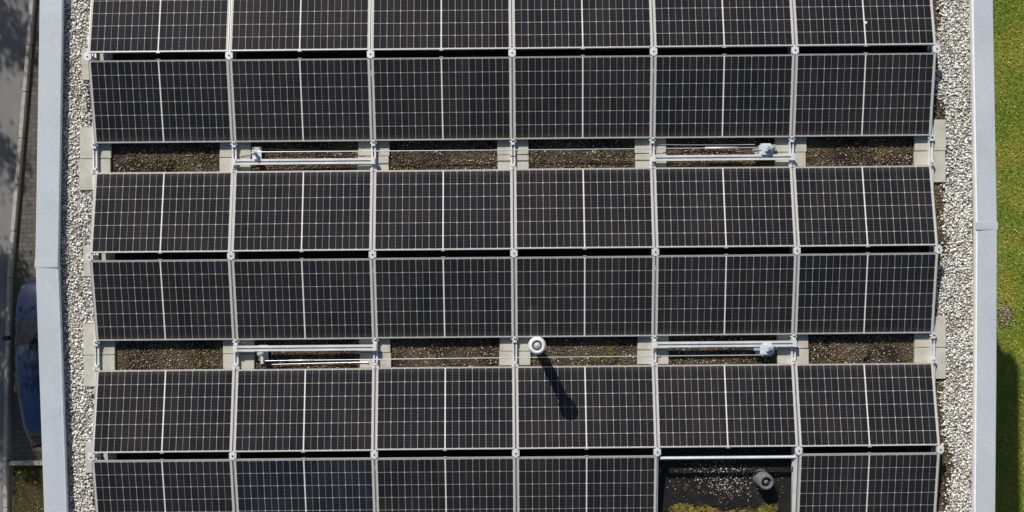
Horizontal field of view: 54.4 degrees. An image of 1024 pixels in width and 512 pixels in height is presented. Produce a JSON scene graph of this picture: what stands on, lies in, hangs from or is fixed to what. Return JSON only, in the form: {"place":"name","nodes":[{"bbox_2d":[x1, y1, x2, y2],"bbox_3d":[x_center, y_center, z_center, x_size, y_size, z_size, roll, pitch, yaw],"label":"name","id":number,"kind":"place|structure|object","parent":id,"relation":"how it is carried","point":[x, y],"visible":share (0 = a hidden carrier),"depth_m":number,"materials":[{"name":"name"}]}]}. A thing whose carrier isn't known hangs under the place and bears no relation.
{"place":"outdoors","nodes":[
{"label":"outdoors","id":0,"kind":"place"},
{"bbox_2d":[0,0,29,511],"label":"road","id":1,"kind":"structure","parent":0,"point":[14,14],"depth_m":21.78,"materials":[{"name":"asphalt"}]},
{"bbox_2d":[11,0,1023,511],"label":"ground","id":2,"kind":"structure","parent":0,"point":[1002,246],"depth_m":21.79,"materials":[{"name":"plant"}]},
{"bbox_2d":[3,0,35,511],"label":"kerb","id":3,"kind":"structure","parent":2,"relation":"on","point":[10,268],"depth_m":21.67,"materials":[{"name":"concrete"}]},
{"bbox_2d":[9,460,42,465],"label":"kerb","id":4,"kind":"structure","parent":2,"relation":"on","point":[26,463],"depth_m":21.67,"materials":[{"name":"concrete"}]},
{"bbox_2d":[12,0,41,459],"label":"block paving","id":5,"kind":"structure","parent":2,"relation":"on","point":[23,274],"depth_m":21.78,"materials":[{"name":"concrete"}]},
{"bbox_2d":[1,280,41,447],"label":"parked car","id":6,"kind":"object","parent":5,"relation":"on","point":[27,363],"visible":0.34,"depth_m":20.40,"materials":[{"name":"blue paint"}]},
{"bbox_2d":[12,465,43,511],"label":"planting bed","id":7,"kind":"object","parent":2,"relation":"on","point":[27,501],"visible":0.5,"depth_m":21.78,"materials":[{"name":"plant"}]},
{"bbox_2d":[997,300,1014,330],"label":"soil clods","id":8,"kind":"object","parent":2,"relation":"on","point":[1004,310],"visible":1,"depth_m":21.76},
{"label":"walls","id":9,"kind":"object","parent":2,"relation":"on","visible":0},
{"bbox_2d":[35,0,69,511],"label":"parapet coping","id":10,"kind":"object","parent":9,"relation":"on","point":[48,250],"visible":1,"depth_m":12.64,"materials":[{"name":"metal"}]},
{"bbox_2d":[969,0,997,511],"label":"parapet coping","id":11,"kind":"object","parent":9,"relation":"on","point":[984,257],"visible":1,"depth_m":12.64,"materials":[{"name":"metal"}]},
{"bbox_2d":[85,0,972,511],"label":"roof deck","id":12,"kind":"structure","parent":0,"point":[603,348],"depth_m":12.79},
{"bbox_2d":[79,159,111,189],"bbox_3d":[-5.342,-1.043,12.769,0.400,0.044,0.400,-1,90,0],"label":"concrete paver","id":13,"kind":"object","parent":12,"relation":"on","point":[86,175],"visible":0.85,"depth_m":12.75,"materials":[{"name":"concrete"}]},
{"bbox_2d":[80,127,111,158],"bbox_3d":[-5.336,-1.448,12.768,0.400,0.044,0.400,-1,90,0],"label":"concrete paver","id":14,"kind":"object","parent":12,"relation":"on","point":[86,150],"visible":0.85,"depth_m":12.75,"materials":[{"name":"concrete"}]},
{"bbox_2d":[81,49,113,80],"bbox_3d":[-5.312,-2.455,12.770,0.400,0.044,0.400,-1,90,0],"label":"concrete paver","id":15,"kind":"object","parent":12,"relation":"on","point":[101,56],"visible":0.4,"depth_m":12.75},
{"bbox_2d":[83,245,115,276],"bbox_3d":[-5.289,0.063,12.770,0.400,0.044,0.400,-1,90,0],"label":"concrete paver","id":16,"kind":"object","parent":12,"relation":"on","point":[103,256],"visible":0.4,"depth_m":12.75,"materials":[{"name":"concrete"}]},
{"bbox_2d":[84,355,115,386],"bbox_3d":[-5.283,1.472,12.768,0.400,0.044,0.400,-1,90,0],"label":"concrete paver","id":17,"kind":"object","parent":12,"relation":"on","point":[108,362],"visible":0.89,"depth_m":12.75,"materials":[{"name":"concrete"}]},
{"bbox_2d":[84,52,100,461],"bbox_3d":[-5.297,1.294,12.616,0.090,0.257,15.352,-1,90,0],"label":"mounting rail","id":18,"kind":"object","parent":17,"relation":"on","point":[88,56],"visible":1,"depth_m":12.70,"materials":[{"name":"metal"}]},
{"bbox_2d":[88,0,230,52],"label":"solar panel","id":19,"kind":"object","parent":18,"relation":"attached to","point":[153,26],"visible":1,"depth_m":12.56,"materials":[{"name":"black glass"}]},
{"bbox_2d":[90,259,235,340],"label":"solar panel","id":20,"kind":"object","parent":18,"relation":"on","point":[144,300],"visible":1,"depth_m":12.59,"materials":[{"name":"black glass"}]},
{"bbox_2d":[91,369,235,453],"bbox_3d":[-4.404,1.967,12.606,1.768,0.045,1.047,-1,80,0],"label":"solar panel","id":21,"kind":"object","parent":18,"relation":"attached to","point":[161,411],"visible":1,"depth_m":12.59,"materials":[{"name":"black glass"}]},
{"bbox_2d":[91,459,235,511],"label":"solar panel","id":22,"kind":"object","parent":18,"relation":"attached to","point":[185,485],"visible":1,"depth_m":12.56,"materials":[{"name":"black glass"}]},
{"bbox_2d":[85,441,117,472],"bbox_3d":[-5.265,2.577,12.770,0.400,0.044,0.400,-1,90,0],"label":"concrete paver","id":23,"kind":"object","parent":12,"relation":"on","point":[104,456],"visible":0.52,"depth_m":12.75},
{"bbox_2d":[220,142,251,157],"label":"concrete paver","id":24,"kind":"object","parent":12,"relation":"on","point":[225,149],"visible":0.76,"depth_m":12.75,"materials":[{"name":"concrete"}]},
{"bbox_2d":[220,157,251,171],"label":"concrete paver","id":25,"kind":"object","parent":12,"relation":"on","point":[225,165],"visible":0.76,"depth_m":12.75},
{"bbox_2d":[223,354,254,368],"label":"concrete paver","id":26,"kind":"object","parent":12,"relation":"on","point":[246,361],"visible":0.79,"depth_m":12.75,"materials":[{"name":"concrete"}]},
{"bbox_2d":[225,51,239,504],"bbox_3d":[-3.520,1.278,12.616,0.090,0.257,15.352,-1,90,0],"label":"mounting rail","id":27,"kind":"object","parent":26,"relation":"on","point":[230,55],"visible":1,"depth_m":12.68,"materials":[{"name":"metal"}]},
{"bbox_2d":[88,59,233,142],"bbox_3d":[-4.437,-1.961,12.606,1.768,0.045,1.047,-1,99,0],"label":"solar panel","id":28,"kind":"object","parent":27,"relation":"attached to","point":[161,101],"visible":1,"depth_m":12.59,"materials":[{"name":"black glass"}]},
{"bbox_2d":[90,172,233,253],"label":"solar panel","id":29,"kind":"object","parent":27,"relation":"attached to","point":[161,212],"visible":1,"depth_m":12.59,"materials":[{"name":"black glass"}]},
{"bbox_2d":[231,157,375,164],"bbox_3d":[-2.649,-1.201,12.652,1.828,0.043,0.085,-1,90,0],"label":"ballast rail","id":30,"kind":"object","parent":27,"relation":"attached to","point":[371,160],"visible":1,"depth_m":12.64,"materials":[{"name":"metal"}]},
{"bbox_2d":[233,344,376,351],"bbox_3d":[-2.627,1.169,12.652,1.828,0.043,0.085,-1,90,0],"label":"ballast rail","id":31,"kind":"object","parent":27,"relation":"attached to","point":[373,347],"visible":1,"depth_m":12.64,"materials":[{"name":"metal"}]},
{"bbox_2d":[223,340,254,353],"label":"concrete paver","id":32,"kind":"object","parent":12,"relation":"on","point":[227,346],"visible":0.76,"depth_m":12.75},
{"bbox_2d":[251,146,261,158],"bbox_3d":[-3.262,-1.282,12.638,0.120,0.195,0.235,-1,90,0],"label":"safety anchor post","id":33,"kind":"object","parent":12,"relation":"on","point":[255,154],"visible":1,"depth_m":12.73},
{"bbox_2d":[257,345,267,363],"bbox_3d":[-3.179,1.257,12.638,0.120,0.195,0.235,-1,90,0],"label":"safety anchor post","id":34,"kind":"object","parent":12,"relation":"on","point":[263,355],"visible":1,"depth_m":12.69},
{"bbox_2d":[236,148,361,150],"bbox_3d":[-2.713,-1.355,12.696,1.602,0.068,0.007,1,90,0],"label":"module lead","id":35,"kind":"object","parent":12,"relation":"on","point":[314,150],"visible":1,"depth_m":12.71,"materials":[{"name":"black rubber"}]},
{"bbox_2d":[271,362,367,364],"bbox_3d":[-2.462,1.373,12.738,1.251,0.037,0.010,-1,90,0],"label":"module lead","id":36,"kind":"object","parent":12,"relation":"on","point":[320,363],"visible":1,"depth_m":12.74,"materials":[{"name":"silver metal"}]},
{"bbox_2d":[358,156,388,169],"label":"concrete paver","id":37,"kind":"object","parent":12,"relation":"on","point":[382,162],"visible":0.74,"depth_m":12.75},
{"bbox_2d":[358,141,389,155],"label":"concrete paver","id":38,"kind":"object","parent":12,"relation":"on","point":[380,145],"visible":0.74,"depth_m":12.75,"materials":[{"name":"concrete"}]},
{"bbox_2d":[359,338,390,351],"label":"concrete paver","id":39,"kind":"object","parent":12,"relation":"on","point":[384,344],"visible":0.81,"depth_m":12.75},
{"bbox_2d":[360,353,390,367],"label":"concrete paver","id":40,"kind":"object","parent":12,"relation":"on","point":[382,363],"visible":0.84,"depth_m":12.75,"materials":[{"name":"concrete"}]},
{"bbox_2d":[367,0,378,491],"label":"mounting rail","id":41,"kind":"object","parent":40,"relation":"on","point":[372,256],"visible":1,"depth_m":12.70,"materials":[{"name":"metal"}]},
{"bbox_2d":[229,0,370,51],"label":"solar panel","id":42,"kind":"object","parent":41,"relation":"attached to","point":[294,25],"visible":1,"depth_m":12.55,"materials":[{"name":"black glass"}]},
{"bbox_2d":[229,58,372,141],"bbox_3d":[-2.662,-1.976,12.606,1.768,0.046,1.047,-1,100,0],"label":"solar panel","id":43,"kind":"object","parent":41,"relation":"attached to","point":[294,100],"visible":1,"depth_m":12.59,"materials":[{"name":"black glass"}]},
{"bbox_2d":[231,170,372,251],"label":"solar panel","id":44,"kind":"object","parent":41,"relation":"attached to","point":[300,211],"visible":1,"depth_m":12.58,"materials":[{"name":"black glass"}]},
{"bbox_2d":[231,258,374,339],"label":"solar panel","id":45,"kind":"object","parent":41,"relation":"attached to","point":[288,299],"visible":1,"depth_m":12.59,"materials":[{"name":"black glass"}]},
{"bbox_2d":[233,368,374,452],"bbox_3d":[-2.626,1.955,12.608,1.768,0.045,1.047,-1,80,0],"label":"solar panel","id":46,"kind":"object","parent":41,"relation":"attached to","point":[295,410],"visible":1,"depth_m":12.59,"materials":[{"name":"black glass"}]},
{"bbox_2d":[233,457,375,511],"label":"solar panel","id":47,"kind":"object","parent":41,"relation":"attached to","point":[303,484],"visible":1,"depth_m":12.56,"materials":[{"name":"black glass"}]},
{"bbox_2d":[371,56,511,140],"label":"solar panel","id":48,"kind":"object","parent":41,"relation":"attached to","point":[450,98],"visible":1,"depth_m":12.59,"materials":[{"name":"black glass"}]},
{"bbox_2d":[371,0,511,50],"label":"solar panel","id":49,"kind":"object","parent":41,"relation":"attached to","point":[411,25],"visible":1,"depth_m":12.56,"materials":[{"name":"black glass"}]},
{"bbox_2d":[373,169,512,250],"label":"solar panel","id":50,"kind":"object","parent":41,"relation":"attached to","point":[425,210],"visible":1,"depth_m":12.59,"materials":[{"name":"black glass"}]},
{"bbox_2d":[373,257,513,338],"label":"solar panel","id":51,"kind":"object","parent":41,"relation":"attached to","point":[450,297],"visible":1,"depth_m":12.59,"materials":[{"name":"black glass"}]},
{"bbox_2d":[375,366,514,450],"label":"solar panel","id":52,"kind":"object","parent":41,"relation":"attached to","point":[440,408],"visible":1,"depth_m":12.59,"materials":[{"name":"black glass"}]},
{"bbox_2d":[375,456,515,511],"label":"solar panel","id":53,"kind":"object","parent":41,"relation":"attached to","point":[445,484],"visible":1,"depth_m":12.56,"materials":[{"name":"black glass"}]},
{"bbox_2d":[257,147,760,151],"bbox_3d":[-0.043,-1.345,12.611,6.380,0.064,0.026,-1,90,0],"label":"safety cable","id":54,"kind":"object","parent":12,"relation":"on","point":[523,149],"visible":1,"depth_m":12.62,"materials":[{"name":"metal"}]},
{"bbox_2d":[264,355,760,360],"bbox_3d":[0.007,1.295,12.633,6.310,0.048,0.031,-1,90,0],"label":"safety cable","id":55,"kind":"object","parent":12,"relation":"on","point":[508,357],"visible":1,"depth_m":12.64,"materials":[{"name":"metal"}]},
{"bbox_2d":[497,139,528,154],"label":"concrete paver","id":56,"kind":"object","parent":12,"relation":"on","point":[506,144],"visible":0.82,"depth_m":12.75,"materials":[{"name":"concrete"}]},
{"bbox_2d":[498,155,528,168],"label":"concrete paver","id":57,"kind":"object","parent":12,"relation":"on","point":[521,161],"visible":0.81,"depth_m":12.75,"materials":[{"name":"concrete"}]},
{"bbox_2d":[499,351,529,365],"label":"concrete paver","id":58,"kind":"object","parent":12,"relation":"on","point":[509,361],"visible":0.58,"depth_m":12.75,"materials":[{"name":"concrete"}]},
{"bbox_2d":[508,0,518,511],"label":"mounting rail","id":59,"kind":"object","parent":58,"relation":"on","point":[513,251],"visible":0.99,"depth_m":12.74,"materials":[{"name":"metal"}]},
{"bbox_2d":[500,337,530,350],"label":"concrete paver","id":60,"kind":"object","parent":12,"relation":"on","point":[506,343],"visible":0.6,"depth_m":12.75,"materials":[{"name":"concrete"}]},
{"bbox_2d":[60,0,972,511],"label":"gravel border","id":61,"kind":"object","parent":12,"relation":"on","point":[954,92],"visible":0.94,"depth_m":12.77,"materials":[{"name":"gravel"}]},
{"bbox_2d":[83,324,115,354],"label":"concrete paver","id":62,"kind":"object","parent":61,"relation":"on","point":[107,347],"visible":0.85,"depth_m":12.75,"materials":[{"name":"concrete"}]},
{"bbox_2d":[84,0,951,511],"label":"substrate grit","id":63,"kind":"object","parent":61,"relation":"on","point":[576,362],"visible":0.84,"depth_m":12.78,"materials":[{"name":"gravel"}]},
{"bbox_2d":[528,337,545,354],"bbox_3d":[0.298,1.080,12.264,0.214,1.045,0.214,-1,88,0],"label":"roof vent pipe","id":64,"kind":"object","parent":12,"relation":"on","point":[536,345],"visible":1,"depth_m":11.76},
{"bbox_2d":[153,1,945,511],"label":"moss","id":65,"kind":"object","parent":12,"relation":"on","point":[687,507],"visible":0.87,"depth_m":12.78,"materials":[{"name":"plant"}]},
{"bbox_2d":[635,138,665,153],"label":"concrete paver","id":66,"kind":"object","parent":12,"relation":"on","point":[641,142],"visible":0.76,"depth_m":12.75,"materials":[{"name":"concrete"}]},
{"bbox_2d":[635,154,666,167],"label":"concrete paver","id":67,"kind":"object","parent":12,"relation":"on","point":[642,160],"visible":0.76,"depth_m":12.75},
{"bbox_2d":[637,350,668,364],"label":"concrete paver","id":68,"kind":"object","parent":12,"relation":"on","point":[664,360],"visible":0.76,"depth_m":12.75,"materials":[{"name":"concrete"}]},
{"bbox_2d":[648,16,660,511],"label":"mounting rail","id":69,"kind":"object","parent":68,"relation":"on","point":[655,250],"visible":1,"depth_m":12.69,"materials":[{"name":"metal"}]},
{"bbox_2d":[512,55,652,138],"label":"solar panel","id":70,"kind":"object","parent":69,"relation":"attached to","point":[580,97],"visible":1,"depth_m":12.59,"materials":[{"name":"black glass"}]},
{"bbox_2d":[512,0,652,49],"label":"solar panel","id":71,"kind":"object","parent":69,"relation":"attached to","point":[580,24],"visible":1,"depth_m":12.55,"materials":[{"name":"black glass"}]},
{"bbox_2d":[514,168,654,249],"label":"solar panel","id":72,"kind":"object","parent":69,"relation":"attached to","point":[582,208],"visible":1,"depth_m":12.58,"materials":[{"name":"black glass"}]},
{"bbox_2d":[514,255,654,336],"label":"solar panel","id":73,"kind":"object","parent":69,"relation":"attached to","point":[587,296],"visible":1,"depth_m":12.59,"materials":[{"name":"black glass"}]},
{"bbox_2d":[515,365,656,448],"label":"solar panel","id":74,"kind":"object","parent":69,"relation":"attached to","point":[578,407],"visible":1,"depth_m":12.59,"materials":[{"name":"black glass"}]},
{"bbox_2d":[516,455,656,511],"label":"solar panel","id":75,"kind":"object","parent":69,"relation":"attached to","point":[586,483],"visible":1,"depth_m":12.56,"materials":[{"name":"black glass"}]},
{"bbox_2d":[656,456,657,511],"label":"module support rail","id":76,"kind":"object","parent":69,"relation":"attached to","point":[657,487],"visible":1,"depth_m":12.60,"materials":[{"name":"metal"}]},
{"bbox_2d":[652,54,794,137],"bbox_3d":[2.671,-2.025,12.605,1.768,0.045,1.047,0,99,0],"label":"solar panel","id":77,"kind":"object","parent":69,"relation":"attached to","point":[722,96],"visible":1,"depth_m":12.58,"materials":[{"name":"black glass"}]},
{"bbox_2d":[652,0,794,47],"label":"solar panel","id":78,"kind":"object","parent":69,"relation":"attached to","point":[715,23],"visible":1,"depth_m":12.55,"materials":[{"name":"black glass"}]},
{"bbox_2d":[653,340,796,347],"bbox_3d":[2.706,1.120,12.652,1.828,0.043,0.085,-1,90,0],"label":"ballast rail","id":79,"kind":"object","parent":69,"relation":"attached to","point":[793,343],"visible":1,"depth_m":12.64,"materials":[{"name":"metal"}]},
{"bbox_2d":[655,364,797,447],"bbox_3d":[2.707,1.899,12.605,1.768,0.046,1.047,-1,80,0],"label":"solar panel","id":80,"kind":"object","parent":69,"relation":"attached to","point":[732,405],"visible":1,"depth_m":12.59,"materials":[{"name":"black glass"}]},
{"bbox_2d":[637,336,668,349],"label":"concrete paver","id":81,"kind":"object","parent":12,"relation":"on","point":[643,342],"visible":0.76,"depth_m":12.75,"materials":[{"name":"concrete"}]},
{"bbox_2d":[668,348,700,348],"bbox_3d":[2.511,1.177,12.691,1.201,0.058,0.007,-1,90,0],"label":"module lead","id":82,"kind":"object","parent":12,"relation":"on","point":[684,348],"visible":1,"depth_m":12.70,"materials":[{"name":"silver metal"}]},
{"bbox_2d":[660,144,754,144],"bbox_3d":[2.487,-1.418,12.691,1.201,0.058,0.007,0,90,0],"label":"module lead","id":83,"kind":"object","parent":12,"relation":"on","point":[735,144],"visible":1,"depth_m":12.68,"materials":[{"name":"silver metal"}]},
{"bbox_2d":[658,447,789,511],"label":"bitumen membrane","id":84,"kind":"object","parent":12,"relation":"on","point":[667,498],"visible":0.87,"depth_m":12.77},
{"bbox_2d":[662,447,785,511],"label":"soil crumbs","id":85,"kind":"object","parent":84,"relation":"on","point":[718,473],"visible":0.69,"depth_m":12.76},
{"bbox_2d":[673,459,775,508],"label":"gravel chips","id":86,"kind":"object","parent":84,"relation":"on","point":[725,480],"visible":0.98,"depth_m":12.77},
{"bbox_2d":[753,469,773,489],"bbox_3d":[3.198,2.846,12.656,0.224,0.232,0.220,-1,90,0],"label":"roof vent pipe","id":87,"kind":"object","parent":84,"relation":"on","point":[763,479],"visible":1,"depth_m":12.59,"materials":[{"name":"metal"}]},
{"bbox_2d":[753,343,773,359],"bbox_3d":[3.237,1.189,12.646,0.313,0.190,0.212,-24,90,0],"label":"cable tensioner","id":88,"kind":"object","parent":12,"relation":"on","point":[765,349],"visible":1,"depth_m":12.64,"materials":[{"name":"silver metal"}]},
{"bbox_2d":[752,143,775,160],"bbox_3d":[3.224,-1.341,12.646,0.313,0.190,0.212,-24,90,0],"label":"cable tensioner","id":89,"kind":"object","parent":12,"relation":"on","point":[765,150],"visible":1,"depth_m":12.63,"materials":[{"name":"silver metal"}]},
{"bbox_2d":[774,152,805,166],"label":"concrete paver","id":90,"kind":"object","parent":12,"relation":"on","point":[800,159],"visible":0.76,"depth_m":12.75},
{"bbox_2d":[775,137,805,151],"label":"concrete paver","id":91,"kind":"object","parent":12,"relation":"on","point":[781,143],"visible":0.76,"depth_m":12.75,"materials":[{"name":"concrete"}]},
{"bbox_2d":[776,334,807,348],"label":"concrete paver","id":92,"kind":"object","parent":12,"relation":"on","point":[802,340],"visible":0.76,"depth_m":12.75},
{"bbox_2d":[777,349,808,363],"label":"concrete paver","id":93,"kind":"object","parent":12,"relation":"on","point":[783,356],"visible":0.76,"depth_m":12.75,"materials":[{"name":"concrete"}]},
{"bbox_2d":[787,46,801,499],"bbox_3d":[3.591,1.212,12.616,0.090,0.257,15.352,-1,90,0],"label":"mounting rail","id":94,"kind":"object","parent":93,"relation":"on","point":[796,250],"visible":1,"depth_m":12.69,"materials":[{"name":"metal"}]},
{"bbox_2d":[651,153,794,161],"bbox_3d":[2.684,-1.250,12.652,1.828,0.043,0.085,-1,90,0],"label":"ballast rail","id":95,"kind":"object","parent":94,"relation":"attached to","point":[654,158],"visible":1,"depth_m":12.64,"materials":[{"name":"metal"}]},
{"bbox_2d":[653,166,796,247],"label":"solar panel","id":96,"kind":"object","parent":94,"relation":"attached to","point":[710,207],"visible":1,"depth_m":12.59,"materials":[{"name":"black glass"}]},
{"bbox_2d":[654,254,796,335],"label":"solar panel","id":97,"kind":"object","parent":94,"relation":"attached to","point":[727,294],"visible":1,"depth_m":12.59,"materials":[{"name":"black glass"}]},
{"bbox_2d":[791,454,797,511],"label":"module support rail","id":98,"kind":"object","parent":94,"relation":"attached to","point":[794,484],"visible":1,"depth_m":12.59,"materials":[{"name":"metal"}]},
{"bbox_2d":[660,455,795,459],"bbox_3d":[2.714,2.538,12.530,1.698,0.041,0.035,-1,90,0],"label":"module support rail","id":99,"kind":"object","parent":98,"relation":"on","point":[727,457],"visible":1,"depth_m":12.52,"materials":[{"name":"metal"}]},
{"bbox_2d":[792,52,935,136],"bbox_3d":[4.448,-2.045,12.606,1.768,0.045,1.047,0,99,0],"label":"solar panel","id":100,"kind":"object","parent":94,"relation":"attached to","point":[869,94],"visible":1,"depth_m":12.59,"materials":[{"name":"black glass"}]},
{"bbox_2d":[792,0,935,46],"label":"solar panel","id":101,"kind":"object","parent":94,"relation":"attached to","point":[824,23],"visible":1,"depth_m":12.55,"materials":[{"name":"black glass"}]},
{"bbox_2d":[792,165,937,246],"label":"solar panel","id":102,"kind":"object","parent":94,"relation":"attached to","point":[849,206],"visible":1,"depth_m":12.59,"materials":[{"name":"black glass"}]},
{"bbox_2d":[794,252,937,333],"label":"solar panel","id":103,"kind":"object","parent":94,"relation":"attached to","point":[864,293],"visible":1,"depth_m":12.59,"materials":[{"name":"black glass"}]},
{"bbox_2d":[794,363,939,446],"bbox_3d":[4.486,1.886,12.605,1.768,0.046,1.047,-1,80,0],"label":"solar panel","id":104,"kind":"object","parent":94,"relation":"attached to","point":[872,404],"visible":1,"depth_m":12.58,"materials":[{"name":"black glass"}]},
{"bbox_2d":[796,452,939,511],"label":"solar panel","id":105,"kind":"object","parent":94,"relation":"attached to","point":[867,482],"visible":1,"depth_m":12.57,"materials":[{"name":"black glass"}]},
{"bbox_2d":[913,151,945,182],"bbox_3d":[5.354,-1.142,12.770,0.400,0.044,0.400,-1,90,0],"label":"concrete paver","id":106,"kind":"object","parent":12,"relation":"on","point":[920,158],"visible":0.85,"depth_m":12.75,"materials":[{"name":"concrete"}]},
{"bbox_2d":[914,120,945,150],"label":"concrete paver","id":107,"kind":"object","parent":12,"relation":"on","point":[939,133],"visible":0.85,"depth_m":12.75,"materials":[{"name":"concrete"}]},
{"bbox_2d":[914,347,945,378],"bbox_3d":[5.357,1.374,12.769,0.400,0.044,0.400,0,90,0],"label":"concrete paver","id":108,"kind":"object","parent":12,"relation":"on","point":[921,354],"visible":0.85,"depth_m":12.75,"materials":[{"name":"concrete"}]},
{"bbox_2d":[926,44,943,511],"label":"mounting rail","id":109,"kind":"object","parent":108,"relation":"on","point":[937,249],"visible":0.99,"depth_m":12.70,"materials":[{"name":"metal"}]},
{"bbox_2d":[914,316,945,346],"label":"concrete paver","id":110,"kind":"object","parent":12,"relation":"on","point":[921,339],"visible":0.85,"depth_m":12.75,"materials":[{"name":"concrete"}]}
]}

